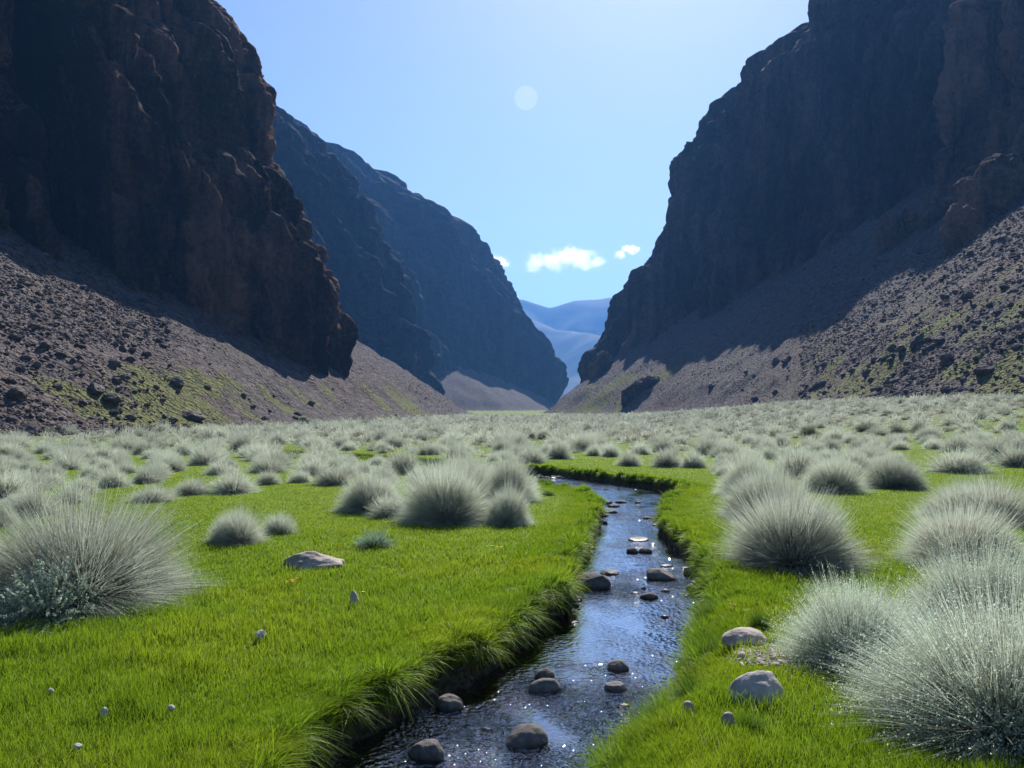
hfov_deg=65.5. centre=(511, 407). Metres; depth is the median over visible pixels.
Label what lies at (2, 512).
sagebrush
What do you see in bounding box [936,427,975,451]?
sagebrush
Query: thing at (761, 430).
sagebrush
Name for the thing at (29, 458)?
sagebrush
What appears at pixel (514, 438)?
sagebrush
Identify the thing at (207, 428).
sagebrush
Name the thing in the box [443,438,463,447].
sagebrush
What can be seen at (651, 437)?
sagebrush
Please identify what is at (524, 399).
scree slope
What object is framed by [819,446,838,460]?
sagebrush
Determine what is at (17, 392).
boulder
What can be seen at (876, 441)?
sagebrush
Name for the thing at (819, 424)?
sagebrush
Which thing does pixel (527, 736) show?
stone
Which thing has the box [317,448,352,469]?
sagebrush
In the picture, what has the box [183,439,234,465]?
sagebrush
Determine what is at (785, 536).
sagebrush
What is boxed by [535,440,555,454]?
sagebrush
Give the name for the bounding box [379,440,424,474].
sagebrush
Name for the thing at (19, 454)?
sagebrush
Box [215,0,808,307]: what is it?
sky
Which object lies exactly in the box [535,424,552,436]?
sagebrush
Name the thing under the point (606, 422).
sagebrush field
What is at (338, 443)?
sagebrush
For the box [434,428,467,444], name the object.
sagebrush
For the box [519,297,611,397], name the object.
hills
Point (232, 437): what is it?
sagebrush
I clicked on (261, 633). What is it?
stone
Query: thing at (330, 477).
sagebrush
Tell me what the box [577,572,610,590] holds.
stone
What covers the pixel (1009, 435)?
sagebrush
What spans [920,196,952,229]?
rock outcrop
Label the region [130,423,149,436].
sagebrush
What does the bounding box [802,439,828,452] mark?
sagebrush
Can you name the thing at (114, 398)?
boulder
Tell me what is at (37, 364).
boulder
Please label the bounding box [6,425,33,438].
sagebrush
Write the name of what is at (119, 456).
sagebrush
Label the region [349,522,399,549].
grass tuft
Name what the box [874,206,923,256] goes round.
rock outcrop
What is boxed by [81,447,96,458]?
sagebrush
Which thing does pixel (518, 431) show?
sagebrush
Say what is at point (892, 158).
cliff face
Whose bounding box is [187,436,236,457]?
sagebrush
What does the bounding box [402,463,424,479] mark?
sagebrush
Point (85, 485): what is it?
sagebrush
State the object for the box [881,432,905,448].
sagebrush
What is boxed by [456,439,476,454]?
sagebrush
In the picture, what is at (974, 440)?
sagebrush
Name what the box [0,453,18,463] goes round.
sagebrush
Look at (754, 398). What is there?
boulder
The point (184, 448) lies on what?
sagebrush
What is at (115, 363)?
boulder
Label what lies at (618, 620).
stream water
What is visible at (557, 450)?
sagebrush
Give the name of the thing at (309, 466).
sagebrush
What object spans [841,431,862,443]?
sagebrush
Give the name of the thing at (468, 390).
scree slope
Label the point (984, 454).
sagebrush
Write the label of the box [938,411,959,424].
sagebrush
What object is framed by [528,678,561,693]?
stone
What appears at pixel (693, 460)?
sagebrush
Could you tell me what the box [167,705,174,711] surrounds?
stone
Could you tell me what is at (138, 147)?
cliff face
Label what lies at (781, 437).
sagebrush
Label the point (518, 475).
sagebrush
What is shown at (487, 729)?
stone
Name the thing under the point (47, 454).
sagebrush
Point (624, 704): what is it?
stone
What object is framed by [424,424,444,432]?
sagebrush
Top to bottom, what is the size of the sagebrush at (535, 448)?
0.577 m
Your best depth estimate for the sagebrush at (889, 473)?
16.67 m
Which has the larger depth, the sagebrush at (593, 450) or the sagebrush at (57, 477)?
the sagebrush at (593, 450)
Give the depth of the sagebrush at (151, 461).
21.23 m
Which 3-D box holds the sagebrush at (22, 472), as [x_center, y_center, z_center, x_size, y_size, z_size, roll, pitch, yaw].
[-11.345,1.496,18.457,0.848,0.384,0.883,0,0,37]
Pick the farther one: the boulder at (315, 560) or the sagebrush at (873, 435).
the sagebrush at (873, 435)
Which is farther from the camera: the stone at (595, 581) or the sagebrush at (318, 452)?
the sagebrush at (318, 452)
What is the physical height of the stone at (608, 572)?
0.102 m
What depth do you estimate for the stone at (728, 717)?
4.22 m
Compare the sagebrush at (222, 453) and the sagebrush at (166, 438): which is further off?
the sagebrush at (166, 438)
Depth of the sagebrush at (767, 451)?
26.16 m
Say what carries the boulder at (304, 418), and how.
on the scree slope at (468, 390)
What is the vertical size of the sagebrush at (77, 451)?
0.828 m
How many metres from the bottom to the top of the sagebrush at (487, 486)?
1.335 m
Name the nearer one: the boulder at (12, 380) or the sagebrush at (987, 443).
the sagebrush at (987, 443)
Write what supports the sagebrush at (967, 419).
on the ground at (452, 679)
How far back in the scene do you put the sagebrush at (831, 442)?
31.36 m
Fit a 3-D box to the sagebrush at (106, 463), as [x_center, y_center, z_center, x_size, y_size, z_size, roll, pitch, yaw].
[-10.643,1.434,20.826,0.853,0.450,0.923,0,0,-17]
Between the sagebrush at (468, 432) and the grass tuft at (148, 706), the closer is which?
the grass tuft at (148, 706)
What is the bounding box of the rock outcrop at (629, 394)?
[621,375,659,407]
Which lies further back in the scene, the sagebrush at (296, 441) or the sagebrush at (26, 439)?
the sagebrush at (296, 441)
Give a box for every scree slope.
[0,226,511,433]
[512,181,1023,413]
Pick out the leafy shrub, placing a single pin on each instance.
(36, 608)
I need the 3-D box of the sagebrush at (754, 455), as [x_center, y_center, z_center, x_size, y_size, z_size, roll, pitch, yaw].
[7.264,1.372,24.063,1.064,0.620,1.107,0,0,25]
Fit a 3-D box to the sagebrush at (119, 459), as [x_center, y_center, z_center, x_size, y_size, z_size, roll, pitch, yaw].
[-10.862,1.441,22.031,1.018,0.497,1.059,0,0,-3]
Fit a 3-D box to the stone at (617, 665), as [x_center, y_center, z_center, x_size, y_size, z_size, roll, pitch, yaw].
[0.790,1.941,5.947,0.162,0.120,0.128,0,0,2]
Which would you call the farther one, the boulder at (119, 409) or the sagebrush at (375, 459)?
the boulder at (119, 409)
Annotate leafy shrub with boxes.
[0,556,114,635]
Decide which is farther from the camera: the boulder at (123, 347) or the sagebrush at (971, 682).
the boulder at (123, 347)
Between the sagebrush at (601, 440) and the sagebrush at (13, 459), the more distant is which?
the sagebrush at (601, 440)
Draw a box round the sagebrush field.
[0,389,1023,459]
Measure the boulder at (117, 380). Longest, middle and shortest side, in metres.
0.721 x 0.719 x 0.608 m
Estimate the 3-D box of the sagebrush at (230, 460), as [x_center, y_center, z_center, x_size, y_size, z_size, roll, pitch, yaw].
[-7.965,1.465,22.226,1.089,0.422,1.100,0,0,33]
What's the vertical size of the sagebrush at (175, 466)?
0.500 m
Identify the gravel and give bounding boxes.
[726,641,804,678]
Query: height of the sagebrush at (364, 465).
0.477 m
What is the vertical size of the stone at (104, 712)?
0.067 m
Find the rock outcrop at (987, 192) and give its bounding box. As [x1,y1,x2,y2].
[939,122,1023,255]
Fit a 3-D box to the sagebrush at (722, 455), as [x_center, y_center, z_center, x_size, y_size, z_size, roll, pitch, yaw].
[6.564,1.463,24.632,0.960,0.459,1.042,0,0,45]
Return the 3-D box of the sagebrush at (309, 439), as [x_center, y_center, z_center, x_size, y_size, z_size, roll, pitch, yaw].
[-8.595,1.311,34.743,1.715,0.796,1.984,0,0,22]
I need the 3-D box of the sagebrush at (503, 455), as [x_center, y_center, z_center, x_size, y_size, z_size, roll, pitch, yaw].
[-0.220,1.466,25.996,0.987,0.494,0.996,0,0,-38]
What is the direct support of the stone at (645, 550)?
in the stream water
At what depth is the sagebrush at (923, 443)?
30.99 m
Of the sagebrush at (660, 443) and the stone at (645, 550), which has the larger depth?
the sagebrush at (660, 443)
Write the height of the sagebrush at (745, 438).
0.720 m
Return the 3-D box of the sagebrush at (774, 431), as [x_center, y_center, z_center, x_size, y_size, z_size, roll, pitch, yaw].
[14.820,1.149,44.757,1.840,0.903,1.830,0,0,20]
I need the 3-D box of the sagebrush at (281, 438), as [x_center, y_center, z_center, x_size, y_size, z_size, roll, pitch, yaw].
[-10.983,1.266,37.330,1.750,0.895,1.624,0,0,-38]
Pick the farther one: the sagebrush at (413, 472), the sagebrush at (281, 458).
the sagebrush at (281, 458)
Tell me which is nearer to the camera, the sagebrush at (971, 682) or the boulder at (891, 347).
the sagebrush at (971, 682)
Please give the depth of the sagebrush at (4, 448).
28.08 m
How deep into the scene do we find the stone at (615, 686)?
5.49 m
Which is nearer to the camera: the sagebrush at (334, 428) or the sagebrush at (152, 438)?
the sagebrush at (152, 438)
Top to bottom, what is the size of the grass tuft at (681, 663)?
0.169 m
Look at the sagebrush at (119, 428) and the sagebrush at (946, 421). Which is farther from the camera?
the sagebrush at (119, 428)
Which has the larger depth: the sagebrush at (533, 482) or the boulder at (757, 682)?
the sagebrush at (533, 482)
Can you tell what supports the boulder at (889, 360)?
on the scree slope at (524, 399)
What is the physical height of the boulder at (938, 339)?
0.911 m
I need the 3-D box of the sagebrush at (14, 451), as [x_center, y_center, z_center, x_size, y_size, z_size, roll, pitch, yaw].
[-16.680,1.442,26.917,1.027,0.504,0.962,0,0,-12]
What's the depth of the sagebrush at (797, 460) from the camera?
19.55 m
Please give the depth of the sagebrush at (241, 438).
33.72 m
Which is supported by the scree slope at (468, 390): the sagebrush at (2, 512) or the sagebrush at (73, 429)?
the sagebrush at (73, 429)
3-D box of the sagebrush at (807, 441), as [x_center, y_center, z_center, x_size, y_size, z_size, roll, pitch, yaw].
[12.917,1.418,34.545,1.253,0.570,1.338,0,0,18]
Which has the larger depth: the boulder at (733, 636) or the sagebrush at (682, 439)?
the sagebrush at (682, 439)
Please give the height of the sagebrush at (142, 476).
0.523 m
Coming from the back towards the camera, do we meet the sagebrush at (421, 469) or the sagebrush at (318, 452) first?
the sagebrush at (318, 452)
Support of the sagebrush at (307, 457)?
on the ground at (452, 679)
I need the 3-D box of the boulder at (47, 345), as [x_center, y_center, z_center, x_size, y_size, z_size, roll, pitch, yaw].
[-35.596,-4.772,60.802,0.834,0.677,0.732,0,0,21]
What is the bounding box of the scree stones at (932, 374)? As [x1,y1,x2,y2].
[543,199,1023,413]
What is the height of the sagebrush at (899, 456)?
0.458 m
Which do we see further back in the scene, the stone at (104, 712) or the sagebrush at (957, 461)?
the sagebrush at (957, 461)
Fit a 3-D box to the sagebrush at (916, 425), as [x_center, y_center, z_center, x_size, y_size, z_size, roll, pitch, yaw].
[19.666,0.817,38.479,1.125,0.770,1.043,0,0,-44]
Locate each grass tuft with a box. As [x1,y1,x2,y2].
[138,700,159,721]
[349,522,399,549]
[539,488,555,495]
[638,695,672,715]
[663,670,716,701]
[671,654,691,668]
[678,627,723,657]
[679,580,703,598]
[682,596,722,621]
[731,704,769,738]
[743,601,773,629]
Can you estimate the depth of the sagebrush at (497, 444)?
30.61 m
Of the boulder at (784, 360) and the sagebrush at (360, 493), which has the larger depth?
the boulder at (784, 360)
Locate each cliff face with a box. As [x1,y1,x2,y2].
[0,0,358,376]
[577,0,945,382]
[699,0,958,318]
[920,0,1023,213]
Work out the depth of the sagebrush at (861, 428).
42.59 m
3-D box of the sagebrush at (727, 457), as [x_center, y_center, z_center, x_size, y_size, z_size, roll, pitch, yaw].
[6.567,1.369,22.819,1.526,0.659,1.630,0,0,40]
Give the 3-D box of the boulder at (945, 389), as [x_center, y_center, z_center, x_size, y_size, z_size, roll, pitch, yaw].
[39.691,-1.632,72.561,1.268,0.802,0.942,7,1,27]
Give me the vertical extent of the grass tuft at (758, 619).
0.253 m
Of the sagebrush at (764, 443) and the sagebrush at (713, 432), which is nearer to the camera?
the sagebrush at (764, 443)
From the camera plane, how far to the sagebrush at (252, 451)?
25.07 m
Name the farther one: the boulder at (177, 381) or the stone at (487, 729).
the boulder at (177, 381)
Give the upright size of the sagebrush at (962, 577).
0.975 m
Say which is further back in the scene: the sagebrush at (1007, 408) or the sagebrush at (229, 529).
the sagebrush at (1007, 408)
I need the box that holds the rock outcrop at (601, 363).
[588,350,612,380]
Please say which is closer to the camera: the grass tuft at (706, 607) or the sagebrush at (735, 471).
the grass tuft at (706, 607)
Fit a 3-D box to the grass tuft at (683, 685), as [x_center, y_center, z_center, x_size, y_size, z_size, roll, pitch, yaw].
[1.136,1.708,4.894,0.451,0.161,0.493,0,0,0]
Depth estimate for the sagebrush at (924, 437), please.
32.49 m
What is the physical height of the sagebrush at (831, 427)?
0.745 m
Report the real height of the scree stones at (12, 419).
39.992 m
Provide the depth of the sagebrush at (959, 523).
8.63 m
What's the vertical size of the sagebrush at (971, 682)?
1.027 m
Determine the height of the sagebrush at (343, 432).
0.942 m
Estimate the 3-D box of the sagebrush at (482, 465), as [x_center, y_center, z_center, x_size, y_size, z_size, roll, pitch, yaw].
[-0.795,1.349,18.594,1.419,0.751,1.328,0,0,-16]
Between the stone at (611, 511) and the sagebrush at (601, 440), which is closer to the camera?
the stone at (611, 511)
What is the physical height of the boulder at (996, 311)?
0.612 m
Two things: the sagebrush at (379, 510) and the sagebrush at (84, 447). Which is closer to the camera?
the sagebrush at (379, 510)
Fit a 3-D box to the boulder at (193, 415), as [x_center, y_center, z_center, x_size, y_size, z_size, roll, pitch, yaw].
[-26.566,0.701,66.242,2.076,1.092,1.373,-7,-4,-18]
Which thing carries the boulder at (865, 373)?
on the scree slope at (524, 399)
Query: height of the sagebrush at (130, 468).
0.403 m
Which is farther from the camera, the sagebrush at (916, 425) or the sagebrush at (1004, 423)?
the sagebrush at (916, 425)
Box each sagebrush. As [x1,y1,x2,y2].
[0,431,30,450]
[0,438,30,455]
[0,445,228,630]
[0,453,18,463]
[0,455,20,475]
[0,460,49,499]
[0,489,27,506]
[0,497,24,526]
[1,431,37,446]
[1,464,63,490]
[3,454,21,466]
[5,478,65,520]
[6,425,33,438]
[6,466,33,479]
[7,446,29,457]
[9,447,38,461]
[14,457,39,468]
[19,452,41,463]
[23,458,50,472]
[31,438,57,453]
[37,460,67,475]
[40,447,59,459]
[41,465,69,485]
[43,440,91,463]
[46,449,90,469]
[48,475,95,505]
[50,442,78,452]
[59,422,82,432]
[62,471,102,493]
[69,438,94,448]
[75,441,93,452]
[76,459,104,476]
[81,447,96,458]
[84,466,105,479]
[85,440,121,459]
[87,454,105,464]
[95,460,135,488]
[96,457,115,470]
[104,430,139,448]
[106,451,138,462]
[108,452,136,467]
[110,457,138,473]
[112,435,146,451]
[114,425,133,436]
[114,446,133,457]
[116,426,140,437]
[120,481,183,503]
[127,434,165,454]
[129,465,169,484]
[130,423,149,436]
[137,446,157,458]
[137,458,173,474]
[139,455,160,468]
[142,427,165,441]
[144,463,172,478]
[146,446,187,461]
[149,445,176,459]
[150,430,169,439]
[151,421,173,432]
[158,452,178,463]
[161,455,187,471]
[166,474,212,496]
[167,436,197,455]
[169,431,192,442]
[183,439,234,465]
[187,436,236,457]
[189,424,205,432]
[194,425,213,434]
[197,426,218,439]
[198,499,271,546]
[199,457,240,475]
[202,465,267,495]
[207,434,229,446]
[209,425,231,437]
[210,447,228,459]
[210,454,242,467]
[224,429,263,449]
[225,430,239,442]
[233,438,270,457]
[240,434,290,461]
[240,451,297,473]
[250,446,275,463]
[253,468,282,485]
[256,444,300,467]
[258,510,302,535]
[262,429,289,444]
[266,427,290,438]
[283,424,298,434]
[284,465,312,483]
[288,454,332,474]
[289,425,309,438]
[293,433,311,444]
[297,450,322,464]
[298,433,327,446]
[299,424,319,435]
[303,434,341,458]
[303,446,332,461]
[308,461,355,486]
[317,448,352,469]
[326,461,409,514]
[327,421,343,432]
[330,432,359,447]
[331,427,351,438]
[334,453,358,467]
[334,457,363,477]
[336,441,361,450]
[349,424,369,435]
[353,456,374,471]
[363,488,410,519]
[366,453,386,465]
[368,456,403,482]
[370,421,395,439]
[375,441,392,449]
[378,453,393,467]
[379,429,412,446]
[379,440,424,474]
[382,438,497,529]
[397,458,444,488]
[398,425,416,437]
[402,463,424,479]
[408,426,433,440]
[412,437,443,454]
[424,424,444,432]
[432,441,447,452]
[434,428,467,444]
[434,432,501,504]
[435,435,452,446]
[441,439,472,458]
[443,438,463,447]
[445,424,463,434]
[450,423,473,436]
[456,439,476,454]
[467,428,492,442]
[471,458,494,476]
[480,465,536,527]
[483,440,546,503]
[484,450,502,461]
[485,424,515,442]
[487,432,520,452]
[498,446,515,459]
[501,429,538,447]
[503,440,539,456]
[507,443,552,463]
[508,428,528,435]
[516,420,535,431]
[521,444,545,455]
[526,474,541,487]
[528,432,535,438]
[530,425,550,433]
[534,431,550,439]
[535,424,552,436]
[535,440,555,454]
[541,423,569,442]
[543,435,577,458]
[546,435,560,444]
[563,430,582,445]
[566,428,601,451]
[584,425,610,442]
[584,442,601,455]
[589,432,606,445]
[598,439,625,452]
[599,441,621,456]
[610,425,622,433]
[612,448,644,466]
[625,439,655,454]
[645,434,665,442]
[645,443,683,467]
[648,431,685,451]
[672,432,689,444]
[677,447,710,467]
[679,426,695,435]
[686,429,723,454]
[699,428,723,440]
[703,428,723,439]
[704,443,827,521]
[705,437,751,456]
[705,451,887,579]
[707,456,733,471]
[708,422,730,431]
[710,433,783,495]
[710,459,732,475]
[712,450,730,461]
[715,447,764,464]
[717,434,745,448]
[723,430,746,439]
[737,431,762,443]
[745,433,778,448]
[745,448,767,463]
[753,423,771,434]
[754,433,779,450]
[758,440,781,459]
[760,422,789,435]
[762,551,938,688]
[768,441,818,478]
[772,432,792,444]
[775,429,793,441]
[776,445,794,454]
[792,445,823,465]
[793,419,820,432]
[793,438,879,494]
[797,407,822,421]
[798,421,819,435]
[799,437,816,446]
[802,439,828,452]
[810,419,828,427]
[813,550,1023,767]
[816,425,847,440]
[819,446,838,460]
[820,434,845,450]
[821,422,845,434]
[830,442,876,470]
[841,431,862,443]
[841,456,867,475]
[846,434,866,448]
[848,412,882,427]
[850,422,876,431]
[850,443,880,458]
[852,443,939,490]
[855,431,884,443]
[861,436,891,451]
[862,439,888,453]
[866,423,890,435]
[876,404,898,415]
[876,508,1023,640]
[879,483,1023,570]
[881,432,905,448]
[886,437,913,449]
[886,450,907,461]
[887,421,905,435]
[890,432,912,441]
[900,460,1023,529]
[905,406,932,424]
[905,416,931,429]
[907,418,925,432]
[912,422,945,438]
[914,441,1000,473]
[918,432,940,442]
[919,435,944,449]
[919,437,937,446]
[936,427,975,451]
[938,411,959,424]
[941,406,969,418]
[947,411,989,427]
[954,426,991,440]
[956,420,982,432]
[960,432,1017,457]
[961,396,989,409]
[965,404,994,418]
[965,435,980,445]
[966,443,997,462]
[988,438,1023,466]
[992,415,1019,430]
[993,403,1015,412]
[996,427,1023,445]
[1001,431,1023,449]
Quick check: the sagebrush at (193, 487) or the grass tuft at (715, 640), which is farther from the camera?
the sagebrush at (193, 487)
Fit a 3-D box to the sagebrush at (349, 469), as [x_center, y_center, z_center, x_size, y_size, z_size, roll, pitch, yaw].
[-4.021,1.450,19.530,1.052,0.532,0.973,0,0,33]
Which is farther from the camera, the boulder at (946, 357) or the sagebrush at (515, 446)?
the boulder at (946, 357)
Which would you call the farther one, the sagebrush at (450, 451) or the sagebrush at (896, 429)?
the sagebrush at (896, 429)
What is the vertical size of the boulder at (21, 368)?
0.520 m
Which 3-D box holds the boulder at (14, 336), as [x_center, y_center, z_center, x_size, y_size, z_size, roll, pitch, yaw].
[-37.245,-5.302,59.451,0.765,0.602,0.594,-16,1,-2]
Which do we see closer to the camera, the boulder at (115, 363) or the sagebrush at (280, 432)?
the sagebrush at (280, 432)
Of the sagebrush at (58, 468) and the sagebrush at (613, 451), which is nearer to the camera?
the sagebrush at (58, 468)
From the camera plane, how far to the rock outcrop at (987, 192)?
128.11 m
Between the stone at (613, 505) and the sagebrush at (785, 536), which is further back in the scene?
the stone at (613, 505)
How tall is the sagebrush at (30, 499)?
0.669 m
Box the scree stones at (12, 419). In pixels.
[0,230,465,436]
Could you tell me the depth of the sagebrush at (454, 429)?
50.11 m
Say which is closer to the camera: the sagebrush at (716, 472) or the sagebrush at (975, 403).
the sagebrush at (716, 472)
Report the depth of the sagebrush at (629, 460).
23.39 m
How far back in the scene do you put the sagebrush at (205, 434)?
43.40 m
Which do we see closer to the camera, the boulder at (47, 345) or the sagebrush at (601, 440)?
the sagebrush at (601, 440)
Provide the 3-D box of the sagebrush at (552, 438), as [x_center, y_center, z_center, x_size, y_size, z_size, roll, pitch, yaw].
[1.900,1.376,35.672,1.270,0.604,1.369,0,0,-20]
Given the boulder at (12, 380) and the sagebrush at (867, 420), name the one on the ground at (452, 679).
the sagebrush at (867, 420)
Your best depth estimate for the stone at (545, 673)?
5.73 m
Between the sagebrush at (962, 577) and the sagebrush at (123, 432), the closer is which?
the sagebrush at (962, 577)
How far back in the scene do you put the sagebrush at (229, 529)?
9.80 m
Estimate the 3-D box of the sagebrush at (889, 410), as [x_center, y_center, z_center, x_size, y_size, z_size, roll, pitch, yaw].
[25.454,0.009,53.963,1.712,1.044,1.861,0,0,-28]
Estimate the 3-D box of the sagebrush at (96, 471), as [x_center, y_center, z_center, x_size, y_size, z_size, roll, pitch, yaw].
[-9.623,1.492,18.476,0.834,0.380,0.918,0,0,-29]
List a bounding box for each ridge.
[272,105,444,394]
[292,116,568,403]
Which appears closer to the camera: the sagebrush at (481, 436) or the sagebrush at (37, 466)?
the sagebrush at (37, 466)
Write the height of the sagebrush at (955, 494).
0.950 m
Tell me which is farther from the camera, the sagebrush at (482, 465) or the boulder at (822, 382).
the boulder at (822, 382)
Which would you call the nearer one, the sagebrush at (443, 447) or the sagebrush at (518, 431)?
the sagebrush at (443, 447)
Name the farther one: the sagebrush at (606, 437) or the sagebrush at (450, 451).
the sagebrush at (606, 437)
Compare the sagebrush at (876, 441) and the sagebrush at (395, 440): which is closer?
the sagebrush at (876, 441)
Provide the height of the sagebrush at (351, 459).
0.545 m
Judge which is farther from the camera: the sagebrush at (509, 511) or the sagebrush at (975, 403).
the sagebrush at (975, 403)
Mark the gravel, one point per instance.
(759, 660)
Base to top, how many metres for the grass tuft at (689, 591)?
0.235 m
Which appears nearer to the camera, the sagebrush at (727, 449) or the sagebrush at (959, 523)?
the sagebrush at (959, 523)
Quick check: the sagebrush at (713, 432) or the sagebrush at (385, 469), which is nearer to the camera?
the sagebrush at (385, 469)
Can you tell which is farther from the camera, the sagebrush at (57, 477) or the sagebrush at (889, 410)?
the sagebrush at (889, 410)
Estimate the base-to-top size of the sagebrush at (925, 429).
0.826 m
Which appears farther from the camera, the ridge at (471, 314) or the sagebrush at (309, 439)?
the ridge at (471, 314)
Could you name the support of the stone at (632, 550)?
in the stream water
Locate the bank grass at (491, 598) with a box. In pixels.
[226,452,786,767]
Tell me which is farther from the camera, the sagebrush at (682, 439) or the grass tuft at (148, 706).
the sagebrush at (682, 439)
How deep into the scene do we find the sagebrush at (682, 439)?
36.73 m
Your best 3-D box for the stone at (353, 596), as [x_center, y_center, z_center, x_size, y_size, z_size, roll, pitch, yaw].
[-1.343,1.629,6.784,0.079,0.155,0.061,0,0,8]
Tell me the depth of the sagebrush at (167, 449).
25.62 m
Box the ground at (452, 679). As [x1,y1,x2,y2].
[0,399,1023,767]
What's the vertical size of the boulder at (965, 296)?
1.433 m
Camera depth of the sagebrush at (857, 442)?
32.06 m
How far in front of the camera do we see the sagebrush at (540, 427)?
49.35 m
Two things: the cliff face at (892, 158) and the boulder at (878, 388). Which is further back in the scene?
the cliff face at (892, 158)
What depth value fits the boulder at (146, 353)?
72.82 m
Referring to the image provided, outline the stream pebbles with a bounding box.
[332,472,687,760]
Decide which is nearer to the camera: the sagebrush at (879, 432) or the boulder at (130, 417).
the sagebrush at (879, 432)
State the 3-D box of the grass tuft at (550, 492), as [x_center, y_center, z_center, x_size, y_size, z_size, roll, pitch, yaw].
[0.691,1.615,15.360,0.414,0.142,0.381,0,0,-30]
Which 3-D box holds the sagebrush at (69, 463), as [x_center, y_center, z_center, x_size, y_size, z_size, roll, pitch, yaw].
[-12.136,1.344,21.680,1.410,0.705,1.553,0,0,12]
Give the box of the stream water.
[332,475,703,767]
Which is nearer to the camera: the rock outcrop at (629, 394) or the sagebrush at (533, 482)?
the sagebrush at (533, 482)
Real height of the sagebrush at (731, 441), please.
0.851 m
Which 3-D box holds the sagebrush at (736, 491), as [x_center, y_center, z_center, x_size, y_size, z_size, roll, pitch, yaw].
[3.924,1.060,12.285,2.005,1.270,2.107,0,0,33]
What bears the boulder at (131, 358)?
on the scree slope at (468, 390)
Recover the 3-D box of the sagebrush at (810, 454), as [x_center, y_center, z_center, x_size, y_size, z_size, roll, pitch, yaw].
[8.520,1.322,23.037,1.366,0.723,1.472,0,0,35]
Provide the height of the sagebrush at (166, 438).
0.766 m
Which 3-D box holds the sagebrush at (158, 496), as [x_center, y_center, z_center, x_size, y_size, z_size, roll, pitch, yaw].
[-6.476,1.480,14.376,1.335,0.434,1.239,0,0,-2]
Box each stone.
[73,743,81,749]
[100,707,107,719]
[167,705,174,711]
[253,629,266,641]
[350,590,358,605]
[408,739,444,762]
[435,693,462,711]
[481,727,492,730]
[506,723,547,748]
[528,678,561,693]
[534,668,553,679]
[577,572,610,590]
[600,569,618,575]
[604,509,617,512]
[604,681,626,691]
[607,504,619,506]
[607,660,628,671]
[618,702,629,706]
[626,547,638,552]
[628,536,648,541]
[639,547,651,552]
[639,592,657,599]
[646,568,675,580]
[682,701,693,713]
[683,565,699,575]
[721,712,734,727]
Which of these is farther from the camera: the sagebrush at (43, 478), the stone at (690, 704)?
the sagebrush at (43, 478)
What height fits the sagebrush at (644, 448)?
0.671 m
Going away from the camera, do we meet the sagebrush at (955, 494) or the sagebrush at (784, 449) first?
the sagebrush at (955, 494)
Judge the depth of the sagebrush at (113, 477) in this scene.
16.71 m
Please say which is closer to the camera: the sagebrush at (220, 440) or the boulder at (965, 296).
the sagebrush at (220, 440)
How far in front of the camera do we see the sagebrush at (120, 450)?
27.02 m
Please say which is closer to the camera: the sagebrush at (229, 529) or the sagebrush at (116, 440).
the sagebrush at (229, 529)
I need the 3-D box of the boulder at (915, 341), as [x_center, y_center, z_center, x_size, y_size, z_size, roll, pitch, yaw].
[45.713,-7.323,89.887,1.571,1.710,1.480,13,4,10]
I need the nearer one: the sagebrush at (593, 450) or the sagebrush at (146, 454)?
the sagebrush at (146, 454)
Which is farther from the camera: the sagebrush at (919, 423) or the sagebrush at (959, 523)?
the sagebrush at (919, 423)
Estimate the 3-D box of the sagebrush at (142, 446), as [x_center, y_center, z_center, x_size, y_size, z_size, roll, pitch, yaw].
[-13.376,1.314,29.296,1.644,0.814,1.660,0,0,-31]
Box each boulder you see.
[6,377,16,383]
[7,386,27,399]
[9,333,18,339]
[16,365,26,371]
[16,422,37,434]
[32,361,41,367]
[39,341,51,349]
[79,399,87,404]
[88,383,104,395]
[102,392,122,403]
[108,360,120,366]
[109,409,119,414]
[112,377,121,383]
[115,406,122,412]
[116,374,125,379]
[120,345,127,350]
[124,414,136,420]
[125,356,135,361]
[142,351,151,356]
[170,376,183,387]
[182,410,205,421]
[261,416,269,420]
[281,551,344,570]
[298,417,307,422]
[708,383,714,388]
[721,627,767,648]
[728,670,784,708]
[751,396,757,401]
[771,358,779,365]
[781,358,788,363]
[819,380,825,385]
[862,369,870,377]
[874,385,882,391]
[886,357,893,362]
[887,344,896,351]
[896,345,905,353]
[910,336,923,348]
[924,336,931,341]
[933,336,945,342]
[940,352,953,363]
[940,386,952,393]
[959,291,973,301]
[972,365,994,375]
[992,309,1000,314]
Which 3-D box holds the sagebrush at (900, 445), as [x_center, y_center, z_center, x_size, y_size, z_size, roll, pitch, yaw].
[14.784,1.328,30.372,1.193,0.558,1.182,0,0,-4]
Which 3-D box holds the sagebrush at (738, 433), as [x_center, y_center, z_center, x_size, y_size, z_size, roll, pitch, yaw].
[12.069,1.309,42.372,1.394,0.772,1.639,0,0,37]
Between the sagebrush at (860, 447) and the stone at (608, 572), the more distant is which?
the sagebrush at (860, 447)
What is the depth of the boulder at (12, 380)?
52.65 m
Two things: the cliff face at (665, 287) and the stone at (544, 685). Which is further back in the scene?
the cliff face at (665, 287)
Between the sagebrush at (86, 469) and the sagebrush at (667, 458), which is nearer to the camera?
the sagebrush at (86, 469)
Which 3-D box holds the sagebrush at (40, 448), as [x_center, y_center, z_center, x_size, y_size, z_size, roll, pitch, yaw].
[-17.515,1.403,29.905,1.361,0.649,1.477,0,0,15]

